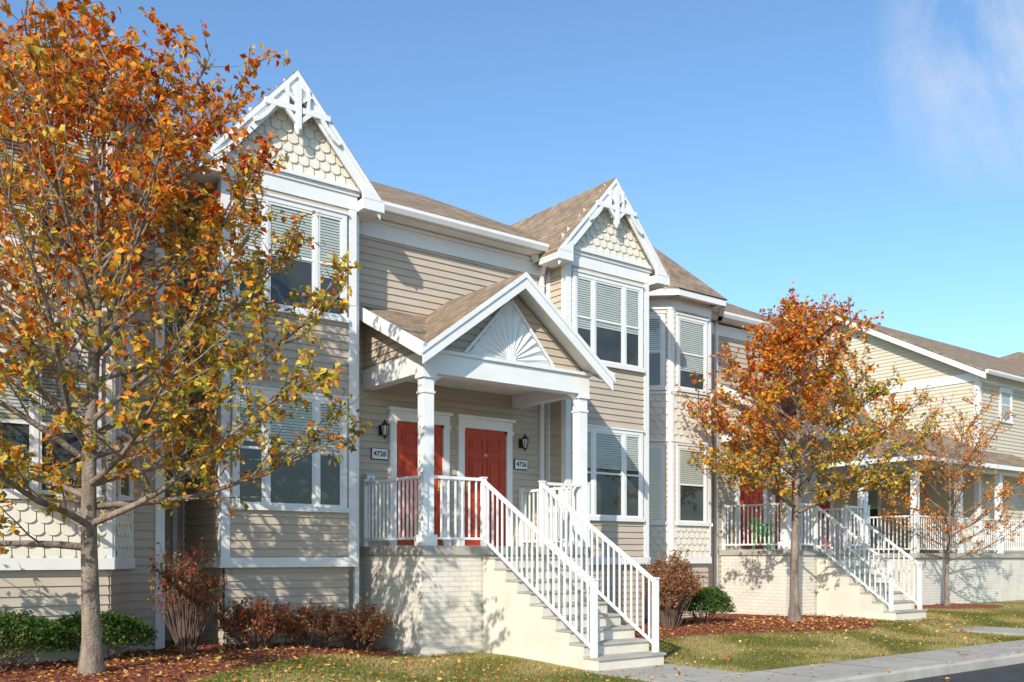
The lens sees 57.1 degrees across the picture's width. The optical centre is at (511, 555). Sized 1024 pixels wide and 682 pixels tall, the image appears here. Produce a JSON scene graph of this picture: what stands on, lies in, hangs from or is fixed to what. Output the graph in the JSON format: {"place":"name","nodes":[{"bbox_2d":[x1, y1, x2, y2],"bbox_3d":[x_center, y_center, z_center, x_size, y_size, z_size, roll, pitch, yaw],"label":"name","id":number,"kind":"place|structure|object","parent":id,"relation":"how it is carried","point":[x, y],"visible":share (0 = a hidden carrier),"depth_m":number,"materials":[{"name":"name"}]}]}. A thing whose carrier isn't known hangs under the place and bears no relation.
{"place":"outdoors","nodes":[
{"label":"outdoors","id":0,"kind":"place"},
{"bbox_2d":[0,94,127,664],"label":"bay walls","id":1,"kind":"structure","parent":0,"point":[53,595],"depth_m":11.03,"materials":[{"name":"beige wood"}]},
{"bbox_2d":[0,27,117,80],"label":"bay roof","id":2,"kind":"structure","parent":1,"relation":"on","point":[6,46],"depth_m":10.88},
{"bbox_2d":[0,97,134,501],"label":"bay windows","id":3,"kind":"structure","parent":1,"relation":"attached to","point":[16,430],"depth_m":10.90,"materials":[{"name":"white"}]},
{"bbox_2d":[0,50,153,569],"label":"bay trim","id":4,"kind":"structure","parent":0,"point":[115,539],"depth_m":11.02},
{"bbox_2d":[0,0,1023,357],"label":"sky","id":5,"kind":"structure","parent":0,"point":[870,152],"materials":[{"name":"blue"}]},
{"bbox_2d":[165,600,1023,681],"bbox_3d":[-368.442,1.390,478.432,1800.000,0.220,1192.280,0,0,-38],"label":"lawn","id":6,"kind":"structure","parent":0,"point":[1001,603],"depth_m":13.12,"materials":[{"name":"green plant"}]},
{"bbox_2d":[0,642,404,681],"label":"mulch bed","id":7,"kind":"object","parent":6,"relation":"on","point":[171,670],"visible":0.52,"depth_m":10.67,"materials":[{"name":"brown wood"}]},
{"bbox_2d":[0,609,79,670],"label":"boxwood shrub","id":8,"kind":"object","parent":7,"relation":"on","point":[11,629],"visible":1,"depth_m":10.20,"materials":[{"name":"green plant"}]},
{"bbox_2d":[38,610,157,658],"bbox_3d":[-4.938,0.977,11.245,1.380,0.681,0.955,0,0,-38],"label":"boxwood shrub","id":9,"kind":"object","parent":7,"relation":"on","point":[139,630],"visible":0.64,"depth_m":11.13,"materials":[{"name":"green plant"}]},
{"bbox_2d":[0,0,372,675],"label":"pear tree","id":10,"kind":"object","parent":7,"relation":"on","point":[74,78],"visible":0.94,"depth_m":9.60,"materials":[{"name":"orange plant"}]},
{"bbox_2d":[147,534,232,655],"bbox_3d":[-4.084,0.503,11.877,0.821,1.622,0.940,0,0,32],"label":"barberry shrub","id":11,"kind":"object","parent":7,"relation":"on","point":[185,633],"visible":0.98,"depth_m":11.78,"materials":[{"name":"brown plant"}]},
{"bbox_2d":[210,595,295,649],"bbox_3d":[-3.452,0.922,12.633,1.204,0.793,0.872,0,0,-38],"label":"spirea shrub","id":12,"kind":"object","parent":7,"relation":"on","point":[273,622],"visible":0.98,"depth_m":12.50,"materials":[{"name":"brown plant"}]},
{"bbox_2d":[277,598,353,647],"bbox_3d":[-2.803,0.980,13.244,1.206,0.770,0.848,0,0,-38],"label":"spirea shrub","id":13,"kind":"object","parent":7,"relation":"on","point":[324,622],"visible":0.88,"depth_m":13.17,"materials":[{"name":"brown plant"}]},
{"bbox_2d":[332,596,397,650],"bbox_3d":[-2.213,1.020,13.679,1.070,0.875,0.948,0,0,-38],"label":"spirea shrub","id":14,"kind":"object","parent":7,"relation":"on","point":[360,633],"visible":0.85,"depth_m":13.58,"materials":[{"name":"brown plant"}]},
{"bbox_2d":[0,613,879,681],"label":"mulch chips","id":15,"kind":"object","parent":7,"relation":"on","point":[369,650],"visible":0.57,"depth_m":12.76,"materials":[{"name":"wood chips"},{"name":"bark"}]},
{"bbox_2d":[184,180,348,647],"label":"walls","id":16,"kind":"structure","parent":6,"relation":"on","point":[261,533],"depth_m":13.64,"materials":[{"name":"plastic"}]},
{"bbox_2d":[180,70,383,567],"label":"trim","id":17,"kind":"structure","parent":16,"relation":"attached to","point":[322,165],"depth_m":13.65,"materials":[{"name":"beige"}]},
{"bbox_2d":[230,191,348,512],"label":"windows","id":18,"kind":"structure","parent":16,"relation":"attached to","point":[315,482],"depth_m":13.66,"materials":[{"name":"white glass"}]},
{"bbox_2d":[127,166,817,651],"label":"walls","id":19,"kind":"structure","parent":6,"relation":"on","point":[393,276],"depth_m":15.44,"materials":[{"name":"plastic"}]},
{"bbox_2d":[165,69,384,222],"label":"gable roof","id":20,"kind":"structure","parent":19,"relation":"on","point":[186,170],"depth_m":13.29,"materials":[{"name":"wood"}]},
{"bbox_2d":[364,472,374,485],"bbox_3d":[-2.260,-1.225,14.948,0.160,0.210,0.115,0,0,-38],"label":"utility box","id":21,"kind":"object","parent":19,"relation":"attached to","point":[369,476],"visible":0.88,"depth_m":14.92,"materials":[{"name":"grey plastic"}]},
{"bbox_2d":[371,448,387,459],"bbox_3d":[-2.127,-1.640,15.103,0.300,0.180,0.032,0,0,-38],"label":"house number sign","id":22,"kind":"object","parent":19,"relation":"attached to","point":[379,453],"visible":1,"depth_m":15.09,"materials":[{"name":"white metal"}]},
{"bbox_2d":[379,420,388,438],"bbox_3d":[-2.050,-2.025,15.053,0.150,0.310,0.205,0,0,-38],"label":"wall lantern","id":23,"kind":"object","parent":19,"relation":"attached to","point":[383,428],"depth_m":15.00,"materials":[{"name":"black metal"}]},
{"bbox_2d":[386,406,515,545],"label":"front doors","id":24,"kind":"structure","parent":19,"relation":"attached to","point":[484,446],"depth_m":16.02,"materials":[{"name":"red paint"}]},
{"bbox_2d":[126,119,834,649],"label":"gutters and trim","id":25,"kind":"object","parent":19,"relation":"attached to","point":[410,227],"visible":0.29,"depth_m":15.55,"materials":[{"name":"white wood"}]},
{"bbox_2d":[130,131,834,345],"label":"roof","id":26,"kind":"structure","parent":19,"relation":"on","point":[390,194],"depth_m":17.66,"materials":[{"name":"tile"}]},
{"bbox_2d":[514,459,527,469],"bbox_3d":[0.163,-1.640,16.867,0.300,0.180,0.032,0,0,-38],"label":"house number sign","id":27,"kind":"object","parent":19,"relation":"attached to","point":[519,464],"visible":1,"depth_m":16.85,"materials":[{"name":"white metal"}]},
{"bbox_2d":[519,434,528,450],"bbox_3d":[0.215,-2.025,16.798,0.150,0.310,0.205,0,0,-38],"label":"wall lantern","id":28,"kind":"object","parent":19,"relation":"attached to","point":[523,441],"depth_m":16.75,"materials":[{"name":"black metal"}]},
{"bbox_2d":[510,177,667,275],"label":"gable roof","id":29,"kind":"structure","parent":19,"relation":"on","point":[550,225],"depth_m":17.56,"materials":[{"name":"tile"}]},
{"bbox_2d":[734,454,802,548],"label":"front doors","id":30,"kind":"structure","parent":19,"relation":"attached to","point":[758,496],"depth_m":22.66,"materials":[{"name":"red paint"}]},
{"bbox_2d":[359,546,590,655],"bbox_3d":[-0.541,0.775,15.183,3.310,1.850,1.860,0,0,-38],"label":"porch base","id":31,"kind":"object","parent":6,"relation":"on","point":[430,598],"visible":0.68,"depth_m":13.92,"materials":[{"name":"beige brick"}]},
{"bbox_2d":[361,472,590,546],"bbox_3d":[-0.548,-0.670,15.191,3.240,1.080,1.830,0,0,-38],"label":"porch railing","id":32,"kind":"object","parent":31,"relation":"on","point":[423,476],"visible":0.84,"depth_m":14.37,"materials":[{"name":"white wood"}]},
{"bbox_2d":[362,272,615,546],"bbox_3d":[-0.447,-2.220,15.060,3.700,4.140,2.191,0,0,-38],"label":"porch frame","id":33,"kind":"object","parent":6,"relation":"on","point":[503,341],"visible":0.89,"depth_m":14.47,"materials":[{"name":"white wood"}]},
{"bbox_2d":[359,272,615,382],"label":"porch roof","id":34,"kind":"structure","parent":33,"relation":"on","point":[415,333],"depth_m":14.50,"materials":[{"name":"brown"}]},
{"bbox_2d":[1,603,1023,681],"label":"fallen leaves","id":35,"kind":"object","parent":6,"relation":"on","point":[320,673],"visible":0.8,"depth_m":12.12,"materials":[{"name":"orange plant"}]},
{"bbox_2d":[550,265,643,625],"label":"walls","id":36,"kind":"structure","parent":6,"relation":"on","point":[621,405],"depth_m":17.58,"materials":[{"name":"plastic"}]},
{"bbox_2d":[539,178,669,564],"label":"trim","id":37,"kind":"structure","parent":36,"relation":"attached to","point":[607,235],"depth_m":17.34,"materials":[{"name":"beige"}]},
{"bbox_2d":[571,269,644,521],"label":"windows","id":38,"kind":"structure","parent":36,"relation":"attached to","point":[607,317],"depth_m":17.50,"materials":[{"name":"white glass"}]},
{"bbox_2d":[649,288,725,563],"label":"bay trim","id":39,"kind":"structure","parent":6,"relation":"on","point":[671,421],"depth_m":19.90,"materials":[{"name":"white wood"}]},
{"bbox_2d":[635,613,875,638],"bbox_3d":[3.961,1.373,18.376,7.700,0.164,4.314,0,0,-38],"label":"mulch bed","id":40,"kind":"object","parent":6,"relation":"on","point":[743,630],"visible":0.27,"depth_m":17.66,"materials":[{"name":"brown wood"}]},
{"bbox_2d":[640,547,706,628],"bbox_3d":[2.949,0.626,17.486,1.327,1.580,1.095,0,0,-38],"label":"burning bush shrub","id":41,"kind":"object","parent":40,"relation":"on","point":[675,586],"visible":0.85,"depth_m":17.33,"materials":[{"name":"brown plant"}]},
{"bbox_2d":[679,586,736,623],"bbox_3d":[3.769,0.990,18.489,1.423,0.810,1.125,0,0,-38],"label":"boxwood shrub","id":42,"kind":"object","parent":40,"relation":"on","point":[709,597],"visible":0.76,"depth_m":18.21,"materials":[{"name":"green plant"}]},
{"bbox_2d":[674,281,951,621],"bbox_3d":[5.905,-2.032,18.712,5.344,6.897,4.760,0,0,9],"label":"pear tree","id":43,"kind":"object","parent":40,"relation":"on","point":[784,335],"visible":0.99,"depth_m":18.42,"materials":[{"name":"orange plant"}]},
{"bbox_2d":[720,549,871,615],"bbox_3d":[6.718,0.775,22.162,3.310,1.850,1.860,0,0,-38],"label":"porch base","id":44,"kind":"object","parent":6,"relation":"on","point":[755,581],"visible":0.6,"depth_m":21.05,"materials":[{"name":"beige brick"}]},
{"bbox_2d":[721,502,870,549],"bbox_3d":[6.712,-0.670,22.170,3.240,1.080,1.830,0,0,-38],"label":"porch railing","id":45,"kind":"object","parent":44,"relation":"on","point":[803,528],"visible":0.74,"depth_m":21.43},
{"bbox_2d":[584,618,1023,681],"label":"walkway","id":46,"kind":"structure","parent":6,"relation":"on","point":[669,671],"depth_m":12.05,"materials":[{"name":"concrete"}]},
{"bbox_2d":[479,477,665,670],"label":"entrance stairs","id":47,"kind":"structure","parent":46,"relation":"on","point":[548,609],"depth_m":13.32,"materials":[{"name":"paint"}]},
{"bbox_2d":[814,505,927,619],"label":"entrance stairs","id":48,"kind":"structure","parent":46,"relation":"on","point":[849,586],"depth_m":20.57,"materials":[{"name":"paint"}]},
{"bbox_2d":[722,368,888,549],"bbox_3d":[6.813,-2.220,22.039,3.700,4.140,2.191,0,0,-38],"label":"porch frame","id":49,"kind":"object","parent":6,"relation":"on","point":[862,499],"visible":0.23,"depth_m":21.65,"materials":[{"name":"white wood"}]},
{"bbox_2d":[749,517,779,548],"bbox_3d":[5.821,-0.523,21.533,0.520,0.752,0.660,0,0,-38],"label":"lawn chair","id":50,"kind":"object","parent":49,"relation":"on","point":[758,531],"visible":0.55,"depth_m":21.55,"materials":[{"name":"green plastic"}]},
{"bbox_2d":[717,365,889,433],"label":"porch roof","id":51,"kind":"structure","parent":49,"relation":"on","point":[860,418],"depth_m":21.40,"materials":[{"name":"white"}]},
{"bbox_2d":[817,428,1023,605],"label":"side porch","id":52,"kind":"object","parent":6,"relation":"on","point":[997,575],"visible":0.42,"depth_m":27.05,"materials":[{"name":"paint"}]},
{"bbox_2d":[817,324,1023,552],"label":"walls","id":53,"kind":"structure","parent":6,"relation":"on","point":[909,365],"depth_m":30.29,"materials":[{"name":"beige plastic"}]},
{"bbox_2d":[823,316,1023,552],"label":"roof and trim","id":54,"kind":"structure","parent":53,"relation":"on","point":[978,366],"depth_m":30.32,"materials":[{"name":"wood"}]},
{"bbox_2d":[914,603,1003,609],"bbox_3d":[11.807,1.333,24.822,3.000,0.085,1.676,0,0,-38],"label":"mulch bed","id":55,"kind":"object","parent":6,"relation":"on","point":[962,606],"visible":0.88,"depth_m":24.57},
{"bbox_2d":[876,389,1023,605],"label":"maple tree","id":56,"kind":"object","parent":55,"relation":"on","point":[1002,494],"visible":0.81,"depth_m":24.55,"materials":[{"name":"orange plant"}]},
{"bbox_2d":[642,309,708,618],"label":"bay walls","id":57,"kind":"structure","parent":0,"point":[701,567],"depth_m":19.95,"materials":[{"name":"white wood"}]},
{"bbox_2d":[649,311,712,526],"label":"bay windows","id":58,"kind":"structure","parent":57,"relation":"attached to","point":[691,479],"depth_m":20.06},
{"bbox_2d":[653,246,726,300],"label":"bay roof","id":59,"kind":"structure","parent":57,"relation":"on","point":[681,277],"depth_m":20.51,"materials":[{"name":"brown"}]},
{"bbox_2d":[675,640,1023,681],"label":"sidewalk","id":60,"kind":"structure","parent":0,"point":[825,670],"depth_m":12.90,"materials":[{"name":"concrete"}]},
{"bbox_2d":[901,663,1023,681],"bbox_3d":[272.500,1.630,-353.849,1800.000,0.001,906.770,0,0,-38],"label":"road","id":61,"kind":"structure","parent":0,"point":[1012,673],"depth_m":12.72,"materials":[{"name":"grey asphalt"}]},
{"bbox_2d":[796,651,1023,681],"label":"curb","id":62,"kind":"structure","parent":61,"relation":"on","point":[900,674],"depth_m":12.71,"materials":[{"name":"concrete"}]}
]}

